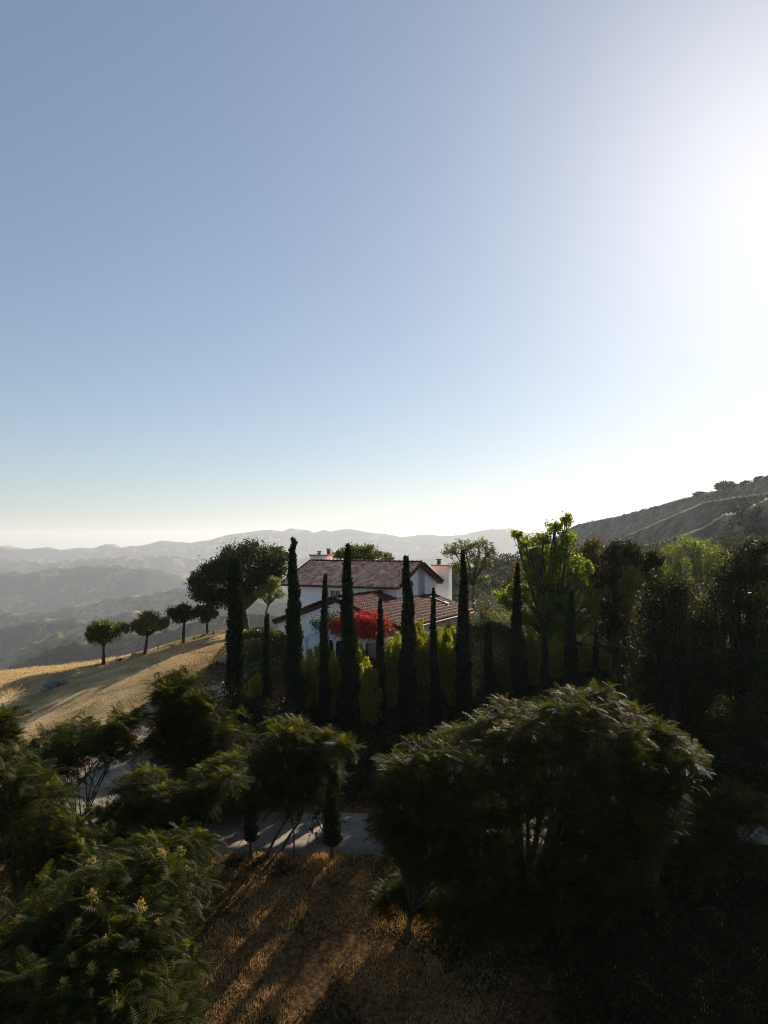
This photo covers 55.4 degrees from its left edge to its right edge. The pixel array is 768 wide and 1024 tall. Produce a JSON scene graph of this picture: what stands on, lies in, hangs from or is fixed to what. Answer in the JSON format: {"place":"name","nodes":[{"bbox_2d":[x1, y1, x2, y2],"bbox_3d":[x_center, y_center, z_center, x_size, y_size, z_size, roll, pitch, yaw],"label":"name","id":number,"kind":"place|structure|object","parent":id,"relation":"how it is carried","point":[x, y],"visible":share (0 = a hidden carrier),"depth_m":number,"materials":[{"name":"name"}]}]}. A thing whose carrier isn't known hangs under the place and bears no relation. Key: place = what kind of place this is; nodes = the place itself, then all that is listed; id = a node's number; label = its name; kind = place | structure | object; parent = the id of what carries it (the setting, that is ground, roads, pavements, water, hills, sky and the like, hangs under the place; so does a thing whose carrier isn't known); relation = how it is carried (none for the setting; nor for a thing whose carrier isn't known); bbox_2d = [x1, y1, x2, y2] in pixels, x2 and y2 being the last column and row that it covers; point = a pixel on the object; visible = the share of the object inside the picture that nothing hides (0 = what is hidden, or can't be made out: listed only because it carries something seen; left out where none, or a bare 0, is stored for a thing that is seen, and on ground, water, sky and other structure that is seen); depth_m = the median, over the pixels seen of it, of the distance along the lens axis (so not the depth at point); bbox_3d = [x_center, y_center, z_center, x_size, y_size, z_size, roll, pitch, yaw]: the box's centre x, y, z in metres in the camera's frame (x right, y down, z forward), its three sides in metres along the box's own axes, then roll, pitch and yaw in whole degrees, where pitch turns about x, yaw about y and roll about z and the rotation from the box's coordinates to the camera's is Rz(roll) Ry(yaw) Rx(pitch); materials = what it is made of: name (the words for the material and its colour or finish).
{"place":"outdoors","nodes":[
{"label":"outdoors","id":0,"kind":"place"},
{"bbox_2d":[0,581,767,1023],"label":"ground","id":1,"kind":"structure","parent":0,"point":[306,975],"depth_m":27.70,"materials":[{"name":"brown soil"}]},
{"bbox_2d":[0,698,31,760],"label":"feather leaved tree","id":2,"kind":"object","parent":1,"relation":"on","point":[11,731],"visible":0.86,"depth_m":33.43,"materials":[{"name":"green plant"}]},
{"bbox_2d":[40,687,49,692],"bbox_3d":[-28.600,15.068,61.825,0.771,0.487,0.630,0,-2,0],"label":"boulder","id":3,"kind":"object","parent":1,"relation":"on","point":[44,689],"visible":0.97,"depth_m":61.60,"materials":[{"name":"grey stone"}]},
{"bbox_2d":[42,680,57,688],"bbox_3d":[-28.619,14.830,62.602,1.368,0.958,0.952,0,-2,0],"label":"boulder","id":4,"kind":"object","parent":1,"relation":"on","point":[51,684],"visible":0.87,"depth_m":62.25,"materials":[{"name":"grey stone"}]},
{"bbox_2d":[57,680,69,684],"bbox_3d":[-27.661,14.725,63.023,1.175,0.557,0.784,0,-2,0],"label":"boulder","id":5,"kind":"object","parent":1,"relation":"on","point":[62,682],"visible":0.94,"depth_m":62.78,"materials":[{"name":"grey stone"}]},
{"bbox_2d":[0,654,129,693],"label":"golden grass","id":6,"kind":"structure","parent":1,"relation":"on","point":[48,669],"depth_m":69.75,"materials":[{"name":"yellow plant"}]},
{"bbox_2d":[0,739,157,984],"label":"feather leaved tree","id":7,"kind":"object","parent":1,"relation":"on","point":[24,850],"visible":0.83,"depth_m":24.84,"materials":[{"name":"green plant"}]},
{"bbox_2d":[6,701,162,829],"bbox_3d":[-13.740,12.092,32.497,7.206,7.144,5.549,0,-2,0],"label":"feather leaved tree","id":8,"kind":"object","parent":1,"relation":"on","point":[103,742],"visible":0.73,"depth_m":31.90,"materials":[{"name":"green plant"}]},
{"bbox_2d":[84,618,133,664],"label":"round tree","id":9,"kind":"object","parent":1,"relation":"on","point":[103,634],"visible":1,"depth_m":71.55,"materials":[{"name":"green plant"}]},
{"bbox_2d":[0,816,227,1023],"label":"feather leaved tree","id":10,"kind":"object","parent":1,"relation":"on","point":[79,931],"visible":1,"depth_m":16.27,"materials":[{"name":"green plant"}]},
{"bbox_2d":[131,653,138,658],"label":"boulder","id":11,"kind":"object","parent":1,"relation":"on","point":[134,655],"visible":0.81,"depth_m":72.71,"materials":[{"name":"grey stone"}]},
{"bbox_2d":[0,630,282,785],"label":"lawn grass","id":12,"kind":"structure","parent":1,"relation":"on","point":[147,655],"depth_m":61.71,"materials":[{"name":"beige plant"}]},
{"bbox_2d":[128,608,170,653],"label":"round tree","id":13,"kind":"object","parent":1,"relation":"on","point":[141,624],"visible":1,"depth_m":73.56,"materials":[{"name":"green plant"}]},
{"bbox_2d":[77,746,254,934],"bbox_3d":[-8.255,12.885,28.441,6.920,6.919,4.828,0,-2,0],"label":"feather leaved tree","id":14,"kind":"object","parent":1,"relation":"on","point":[163,803],"visible":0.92,"depth_m":27.90,"materials":[{"name":"green plant"}]},
{"bbox_2d":[165,601,206,642],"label":"round tree","id":15,"kind":"object","parent":1,"relation":"on","point":[183,612],"visible":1,"depth_m":75.55,"materials":[{"name":"green plant"}]},
{"bbox_2d":[133,665,260,784],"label":"feather leaved tree","id":16,"kind":"object","parent":1,"relation":"on","point":[183,737],"visible":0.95,"depth_m":34.77,"materials":[{"name":"green plant"}]},
{"bbox_2d":[194,604,219,632],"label":"round tree","id":17,"kind":"object","parent":1,"relation":"on","point":[211,612],"visible":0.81,"depth_m":77.17,"materials":[{"name":"green plant"}]},
{"bbox_2d":[192,673,242,758],"bbox_3d":[-9.302,11.970,40.037,3.408,6.064,2.888,1,-3,-14],"label":"oleander","id":18,"kind":"object","parent":1,"relation":"on","point":[216,691],"visible":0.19,"depth_m":40.13,"materials":[{"name":"green plant"}]},
{"bbox_2d":[218,655,226,663],"bbox_3d":[-12.931,11.977,59.044,0.942,0.832,0.788,0,-2,0],"label":"boulder","id":19,"kind":"object","parent":1,"relation":"on","point":[222,658],"visible":0.68,"depth_m":58.80,"materials":[{"name":"grey stone"}]},
{"bbox_2d":[176,703,283,824],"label":"feather leaved tree","id":20,"kind":"object","parent":1,"relation":"on","point":[240,810],"visible":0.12,"depth_m":36.71,"materials":[{"name":"green plant"}]},
{"bbox_2d":[222,556,247,724],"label":"cypress","id":21,"kind":"object","parent":1,"relation":"on","point":[236,661],"visible":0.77,"depth_m":43.95,"materials":[{"name":"green plant"}]},
{"bbox_2d":[183,537,288,628],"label":"broad tree","id":22,"kind":"object","parent":1,"relation":"on","point":[267,561],"visible":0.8,"depth_m":77.31,"materials":[{"name":"green plant"}]},
{"bbox_2d":[243,786,259,859],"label":"cypress","id":23,"kind":"object","parent":1,"relation":"on","point":[251,828],"visible":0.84,"depth_m":32.30,"materials":[{"name":"green plant"}]},
{"bbox_2d":[247,673,262,698],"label":"feathery shrub","id":24,"kind":"object","parent":1,"relation":"on","point":[255,684],"visible":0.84,"depth_m":48.77,"materials":[{"name":"green plant"}]},
{"bbox_2d":[243,626,286,687],"bbox_3d":[-8.410,10.290,52.082,3.833,4.402,2.964,0,-2,0],"label":"clipped hedge","id":25,"kind":"object","parent":1,"relation":"on","point":[254,634],"visible":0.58,"depth_m":51.06,"materials":[{"name":"green plant"}]},
{"bbox_2d":[258,613,273,738],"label":"cypress","id":26,"kind":"object","parent":1,"relation":"on","point":[267,683],"visible":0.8,"depth_m":44.48,"materials":[{"name":"green plant"}]},
{"bbox_2d":[252,575,285,625],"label":"slender tree","id":27,"kind":"object","parent":1,"relation":"on","point":[269,589],"visible":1,"depth_m":75.33,"materials":[{"name":"green plant"}]},
{"bbox_2d":[256,686,302,739],"bbox_3d":[-6.091,12.365,42.081,2.669,4.926,2.252,1,-3,-19],"label":"oleander","id":28,"kind":"object","parent":1,"relation":"on","point":[272,714],"visible":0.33,"depth_m":41.94,"materials":[{"name":"green plant"}]},
{"bbox_2d":[281,796,301,857],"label":"thin sapling","id":29,"kind":"object","parent":1,"relation":"on","point":[289,817],"visible":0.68,"depth_m":32.57,"materials":[{"name":"green plant"}]},
{"bbox_2d":[282,537,307,728],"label":"cypress","id":30,"kind":"object","parent":1,"relation":"on","point":[295,693],"visible":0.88,"depth_m":44.69,"materials":[{"name":"green plant"}]},
{"bbox_2d":[230,713,366,857],"bbox_3d":[-4.208,12.306,32.892,6.999,6.202,4.544,0,-2,0],"label":"feather leaved tree","id":31,"kind":"object","parent":1,"relation":"on","point":[304,755],"visible":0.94,"depth_m":32.27,"materials":[{"name":"green plant"}]},
{"bbox_2d":[285,647,319,713],"bbox_3d":[-4.914,10.938,47.474,2.914,4.059,2.620,0,-2,0],"label":"feathery shrub","id":32,"kind":"object","parent":1,"relation":"on","point":[313,680],"visible":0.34,"depth_m":46.88,"materials":[{"name":"green plant"}]},
{"bbox_2d":[303,641,334,701],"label":"feathery shrub","id":33,"kind":"object","parent":1,"relation":"on","point":[332,654],"visible":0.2,"depth_m":48.24,"materials":[{"name":"green plant"}]},
{"bbox_2d":[315,573,332,728],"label":"cypress","id":34,"kind":"object","parent":1,"relation":"on","point":[325,694],"visible":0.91,"depth_m":45.23,"materials":[{"name":"green plant"}]},
{"bbox_2d":[303,757,346,843],"bbox_3d":[-2.708,13.064,34.015,1.952,4.660,1.980,1,-3,-16],"label":"oleander","id":35,"kind":"object","parent":1,"relation":"on","point":[311,829],"visible":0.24,"depth_m":33.94,"materials":[{"name":"green plant"}]},
{"bbox_2d":[318,657,341,721],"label":"feathery shrub","id":36,"kind":"object","parent":1,"relation":"on","point":[335,675],"visible":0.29,"depth_m":46.48,"materials":[{"name":"green plant"}]},
{"bbox_2d":[322,749,342,860],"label":"cypress","id":37,"kind":"object","parent":1,"relation":"on","point":[332,823],"visible":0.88,"depth_m":32.30,"materials":[{"name":"green plant"}]},
{"bbox_2d":[335,543,362,737],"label":"cypress","id":38,"kind":"object","parent":1,"relation":"on","point":[347,709],"visible":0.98,"depth_m":45.58,"materials":[{"name":"green plant"}]},
{"bbox_2d":[309,608,398,648],"bbox_3d":[-2.040,8.929,51.316,6.799,4.513,3.885,0,-2,0],"label":"bougainvillea","id":39,"kind":"object","parent":1,"relation":"on","point":[366,625],"visible":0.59,"depth_m":50.79,"materials":[{"name":"red plant"}]},
{"bbox_2d":[244,548,473,676],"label":"house","id":40,"kind":"structure","parent":1,"relation":"on","point":[374,581],"depth_m":62.86,"materials":[{"name":"paint"}]},
{"bbox_2d":[329,640,340,660],"bbox_3d":[-3.685,10.298,54.846,1.000,1.850,0.030,-1,-3,26],"label":"glass door","id":41,"kind":"structure","parent":40,"relation":"in","point":[338,645],"depth_m":54.74,"materials":[{"name":"grey glass"}]},
{"bbox_2d":[330,590,340,596],"bbox_3d":[-4.173,7.298,63.609,1.100,1.000,0.090,-1,-3,26],"label":"window","id":42,"kind":"structure","parent":40,"relation":"in","point":[332,592],"depth_m":63.67,"materials":[{"name":"grey glass"}]},
{"bbox_2d":[361,642,376,658],"bbox_3d":[-1.120,10.245,53.604,1.300,1.850,0.030,-1,-3,26],"label":"glass door","id":43,"kind":"structure","parent":40,"relation":"in","point":[370,647],"depth_m":53.51,"materials":[{"name":"grey glass"}]},
{"bbox_2d":[331,541,394,559],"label":"umbrella tree","id":44,"kind":"object","parent":1,"relation":"on","point":[366,552],"visible":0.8,"depth_m":84.65,"materials":[{"name":"green plant"}]},
{"bbox_2d":[356,643,371,675],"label":"feathery shrub","id":45,"kind":"object","parent":1,"relation":"on","point":[361,655],"visible":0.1,"depth_m":47.93,"materials":[{"name":"green plant"}]},
{"bbox_2d":[358,657,382,726],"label":"feathery shrub","id":46,"kind":"object","parent":1,"relation":"on","point":[367,696],"visible":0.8,"depth_m":46.05,"materials":[{"name":"green plant"}]},
{"bbox_2d":[373,597,388,732],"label":"cypress","id":47,"kind":"object","parent":1,"relation":"on","point":[381,659],"visible":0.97,"depth_m":46.21,"materials":[{"name":"green plant"}]},
{"bbox_2d":[0,845,767,1023],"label":"shaded ground cover","id":48,"kind":"object","parent":1,"relation":"on","point":[557,990],"visible":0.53,"depth_m":27.18,"materials":[{"name":"brown plant"}]},
{"bbox_2d":[374,643,399,712],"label":"feathery shrub","id":49,"kind":"object","parent":1,"relation":"on","point":[391,686],"visible":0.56,"depth_m":47.30,"materials":[{"name":"green plant"}]},
{"bbox_2d":[387,631,401,679],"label":"feathery shrub","id":50,"kind":"object","parent":1,"relation":"on","point":[396,645],"visible":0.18,"depth_m":48.50,"materials":[{"name":"green plant"}]},
{"bbox_2d":[393,555,419,732],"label":"cypress","id":51,"kind":"object","parent":1,"relation":"on","point":[405,707],"visible":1,"depth_m":46.57,"materials":[{"name":"green plant"}]},
{"bbox_2d":[364,863,449,928],"bbox_3d":[1.078,15.068,28.711,3.530,2.376,2.880,2,-3,-44],"label":"feathery sucker","id":52,"kind":"object","parent":1,"relation":"on","point":[393,890],"visible":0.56,"depth_m":28.20,"materials":[{"name":"green plant"}]},
{"bbox_2d":[414,618,438,689],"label":"feathery shrub","id":53,"kind":"object","parent":1,"relation":"on","point":[422,658],"visible":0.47,"depth_m":49.73,"materials":[{"name":"green plant"}]},
{"bbox_2d":[428,587,440,729],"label":"cypress","id":54,"kind":"object","parent":1,"relation":"on","point":[434,702],"visible":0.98,"depth_m":47.43,"materials":[{"name":"green plant"}]},
{"bbox_2d":[359,733,515,945],"bbox_3d":[2.110,12.460,27.944,6.062,8.022,4.620,0,-2,0],"label":"feather leaved tree","id":55,"kind":"object","parent":1,"relation":"on","point":[400,823],"visible":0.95,"depth_m":27.09,"materials":[{"name":"green plant"}]},
{"bbox_2d":[428,623,456,693],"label":"feathery shrub","id":56,"kind":"object","parent":1,"relation":"on","point":[446,640],"visible":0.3,"depth_m":50.39,"materials":[{"name":"green plant"}]},
{"bbox_2d":[143,692,763,1023],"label":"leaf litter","id":57,"kind":"object","parent":1,"relation":"on","point":[454,938],"visible":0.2,"depth_m":27.04,"materials":[{"name":"brown plant"}]},
{"bbox_2d":[413,881,505,953],"bbox_3d":[2.863,15.239,27.863,3.711,2.471,3.178,0,-2,0],"label":"feathery sucker","id":58,"kind":"object","parent":1,"relation":"on","point":[464,907],"visible":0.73,"depth_m":27.27,"materials":[{"name":"green plant"}]},
{"bbox_2d":[442,645,476,710],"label":"feathery shrub","id":59,"kind":"object","parent":1,"relation":"on","point":[449,692],"visible":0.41,"depth_m":49.21,"materials":[{"name":"green plant"}]},
{"bbox_2d":[453,549,475,724],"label":"cypress","id":60,"kind":"object","parent":1,"relation":"on","point":[465,702],"visible":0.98,"depth_m":48.16,"materials":[{"name":"green plant"}]},
{"bbox_2d":[201,629,732,698],"bbox_3d":[10.007,11.829,58.542,48.232,3.655,14.285,0,-2,0],"label":"ground cover","id":61,"kind":"object","parent":1,"relation":"on","point":[531,693],"visible":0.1,"depth_m":57.28,"materials":[{"name":"green plant"}]},
{"bbox_2d":[440,536,498,608],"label":"loose crowned tree","id":62,"kind":"object","parent":1,"relation":"on","point":[474,571],"visible":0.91,"depth_m":79.39,"materials":[{"name":"green plant"}]},
{"bbox_2d":[471,594,495,619],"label":"round bush","id":63,"kind":"object","parent":1,"relation":"on","point":[476,611],"visible":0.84,"depth_m":72.56,"materials":[{"name":"green plant"}]},
{"bbox_2d":[481,621,496,716],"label":"cypress","id":64,"kind":"object","parent":1,"relation":"on","point":[489,684],"visible":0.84,"depth_m":49.00,"materials":[{"name":"green plant"}]},
{"bbox_2d":[449,619,529,696],"bbox_3d":[7.175,10.578,53.088,6.424,5.634,3.066,0,-2,0],"label":"tall dark hedge","id":65,"kind":"object","parent":1,"relation":"on","point":[498,628],"visible":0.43,"depth_m":51.97,"materials":[{"name":"green plant"}]},
{"bbox_2d":[216,688,767,806],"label":"undergrowth","id":66,"kind":"object","parent":1,"relation":"on","point":[366,783],"visible":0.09,"depth_m":44.57,"materials":[{"name":"green plant"}]},
{"bbox_2d":[483,607,511,624],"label":"garden shrub","id":67,"kind":"object","parent":1,"relation":"on","point":[501,620],"visible":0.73,"depth_m":68.48,"materials":[{"name":"green plant"}]},
{"bbox_2d":[497,561,523,593],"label":"rust tinged tree","id":68,"kind":"object","parent":1,"relation":"on","point":[510,578],"visible":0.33,"depth_m":79.78,"materials":[{"name":"green plant"}]},
{"bbox_2d":[509,562,528,711],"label":"cypress","id":69,"kind":"object","parent":1,"relation":"on","point":[519,678],"visible":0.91,"depth_m":50.02,"materials":[{"name":"green plant"}]},
{"bbox_2d":[524,625,541,688],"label":"feathery shrub","id":70,"kind":"object","parent":1,"relation":"on","point":[534,653],"visible":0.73,"depth_m":52.69,"materials":[{"name":"green plant"}]},
{"bbox_2d":[417,678,668,948],"bbox_3d":[6.421,11.497,28.942,10.678,9.699,6.457,0,-2,0],"label":"feather leaved tree","id":71,"kind":"object","parent":1,"relation":"on","point":[584,831],"visible":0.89,"depth_m":27.54,"materials":[{"name":"green plant"}]},
{"bbox_2d":[538,634,549,701],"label":"cypress","id":72,"kind":"object","parent":1,"relation":"on","point":[543,684],"visible":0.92,"depth_m":51.03,"materials":[{"name":"green plant"}]},
{"bbox_2d":[491,511,603,647],"bbox_3d":[13.312,5.579,59.201,9.488,11.424,7.720,0,-2,0],"label":"bright leaved tree","id":73,"kind":"object","parent":1,"relation":"on","point":[549,595],"visible":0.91,"depth_m":57.79,"materials":[{"name":"green plant"}]},
{"bbox_2d":[540,634,564,680],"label":"feathery shrub","id":74,"kind":"object","parent":1,"relation":"on","point":[555,655],"visible":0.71,"depth_m":53.64,"materials":[{"name":"green plant"}]},
{"bbox_2d":[561,589,581,690],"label":"cypress","id":75,"kind":"object","parent":1,"relation":"on","point":[571,675],"visible":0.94,"depth_m":51.91,"materials":[{"name":"green plant"}]},
{"bbox_2d":[534,641,617,667],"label":"hedge","id":76,"kind":"object","parent":1,"relation":"on","point":[611,653],"visible":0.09,"depth_m":56.29,"materials":[{"name":"green plant"}]},
{"bbox_2d":[577,636,593,673],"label":"feathery shrub","id":77,"kind":"object","parent":1,"relation":"on","point":[585,653],"visible":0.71,"depth_m":54.58,"materials":[{"name":"green plant"}]},
{"bbox_2d":[570,537,606,635],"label":"rust tinged tree","id":78,"kind":"object","parent":1,"relation":"on","point":[590,548],"visible":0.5,"depth_m":64.46,"materials":[{"name":"green plant"}]},
{"bbox_2d":[591,627,601,682],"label":"cypress","id":79,"kind":"object","parent":1,"relation":"on","point":[596,673],"visible":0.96,"depth_m":53.47,"materials":[{"name":"green plant"}]},
{"bbox_2d":[586,575,623,643],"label":"yellow green sapling","id":80,"kind":"object","parent":1,"relation":"on","point":[591,589],"visible":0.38,"depth_m":62.14,"materials":[{"name":"green plant"}]},
{"bbox_2d":[599,648,611,671],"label":"feathery shrub","id":81,"kind":"object","parent":1,"relation":"on","point":[605,658],"visible":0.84,"depth_m":55.23,"materials":[{"name":"green plant"}]},
{"bbox_2d":[586,538,651,646],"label":"dark oak","id":82,"kind":"object","parent":1,"relation":"on","point":[614,557],"visible":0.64,"depth_m":61.50,"materials":[{"name":"green plant"}]},
{"bbox_2d":[595,563,644,650],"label":"yellow green sapling","id":83,"kind":"object","parent":1,"relation":"on","point":[629,582],"visible":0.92,"depth_m":60.31,"materials":[{"name":"green plant"}]},
{"bbox_2d":[588,703,715,917],"bbox_3d":[10.727,11.982,29.464,6.208,8.547,4.269,0,-2,0],"label":"feather leaved tree","id":84,"kind":"object","parent":1,"relation":"on","point":[681,761],"visible":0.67,"depth_m":28.71,"materials":[{"name":"green plant"}]},
{"bbox_2d":[636,546,670,642],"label":"dark oak","id":85,"kind":"object","parent":1,"relation":"on","point":[657,561],"visible":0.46,"depth_m":63.02,"materials":[{"name":"green plant"}]},
{"bbox_2d":[610,567,743,747],"bbox_3d":[18.185,9.128,45.730,8.298,11.411,5.879,1,-3,-15],"label":"great oak","id":86,"kind":"object","parent":1,"relation":"on","point":[680,688],"visible":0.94,"depth_m":44.80,"materials":[{"name":"green plant"}]},
{"bbox_2d":[658,531,734,647],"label":"willow like tree","id":87,"kind":"object","parent":1,"relation":"on","point":[696,548],"visible":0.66,"depth_m":60.11,"materials":[{"name":"green plant"}]},
{"bbox_2d":[684,583,728,660],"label":"great oak","id":88,"kind":"object","parent":1,"relation":"on","point":[700,596],"visible":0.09,"depth_m":51.61,"materials":[{"name":"green plant"}]},
{"bbox_2d":[657,773,767,898],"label":"feather leaved tree","id":89,"kind":"object","parent":1,"relation":"on","point":[711,843],"visible":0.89,"depth_m":30.25,"materials":[{"name":"green plant"}]},
{"bbox_2d":[698,534,767,736],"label":"great oak","id":90,"kind":"object","parent":1,"relation":"on","point":[744,574],"visible":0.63,"depth_m":46.81,"materials":[{"name":"green plant"}]},
{"bbox_2d":[703,577,767,792],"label":"great oak","id":91,"kind":"object","parent":1,"relation":"on","point":[753,732],"visible":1,"depth_m":39.01,"materials":[{"name":"green plant"}]},
{"bbox_2d":[0,475,767,670],"bbox_3d":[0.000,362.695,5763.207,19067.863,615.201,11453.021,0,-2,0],"label":"hills","id":92,"kind":"structure","parent":0,"point":[54,603],"depth_m":4313.46,"materials":[{"name":"grey"}]},
{"bbox_2d":[452,492,767,602],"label":"distant woodland","id":93,"kind":"object","parent":92,"relation":"on","point":[501,573],"visible":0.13,"depth_m":269.16,"materials":[{"name":"green plant"}]},
{"bbox_2d":[486,480,767,592],"bbox_3d":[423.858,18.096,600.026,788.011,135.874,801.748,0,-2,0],"label":"hillside scrub","id":94,"kind":"object","parent":92,"relation":"on","point":[705,497],"visible":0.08,"depth_m":720.26,"materials":[{"name":"green plant"}]},
{"bbox_2d":[692,491,706,497],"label":"ridge tree","id":95,"kind":"object","parent":92,"relation":"on","point":[696,494],"visible":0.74,"depth_m":743.43,"materials":[{"name":"green plant"}]},
{"bbox_2d":[713,480,735,490],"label":"ridge tree","id":96,"kind":"object","parent":92,"relation":"on","point":[721,485],"visible":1,"depth_m":703.66,"materials":[{"name":"green plant"}]},
{"bbox_2d":[739,480,749,486],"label":"ridge tree","id":97,"kind":"object","parent":92,"relation":"on","point":[741,483],"visible":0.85,"depth_m":679.71,"materials":[{"name":"green plant"}]},
{"bbox_2d":[753,475,763,481],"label":"ridge tree","id":98,"kind":"object","parent":92,"relation":"on","point":[755,479],"visible":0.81,"depth_m":655.32,"materials":[{"name":"green plant"}]},
{"bbox_2d":[0,0,767,549],"label":"sky","id":99,"kind":"structure","parent":0,"point":[400,268],"materials":[{"name":"blue"}]},
{"bbox_2d":[44,676,767,855],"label":"driveway","id":100,"kind":"structure","parent":0,"point":[352,832],"depth_m":35.07,"materials":[{"name":"concrete"}]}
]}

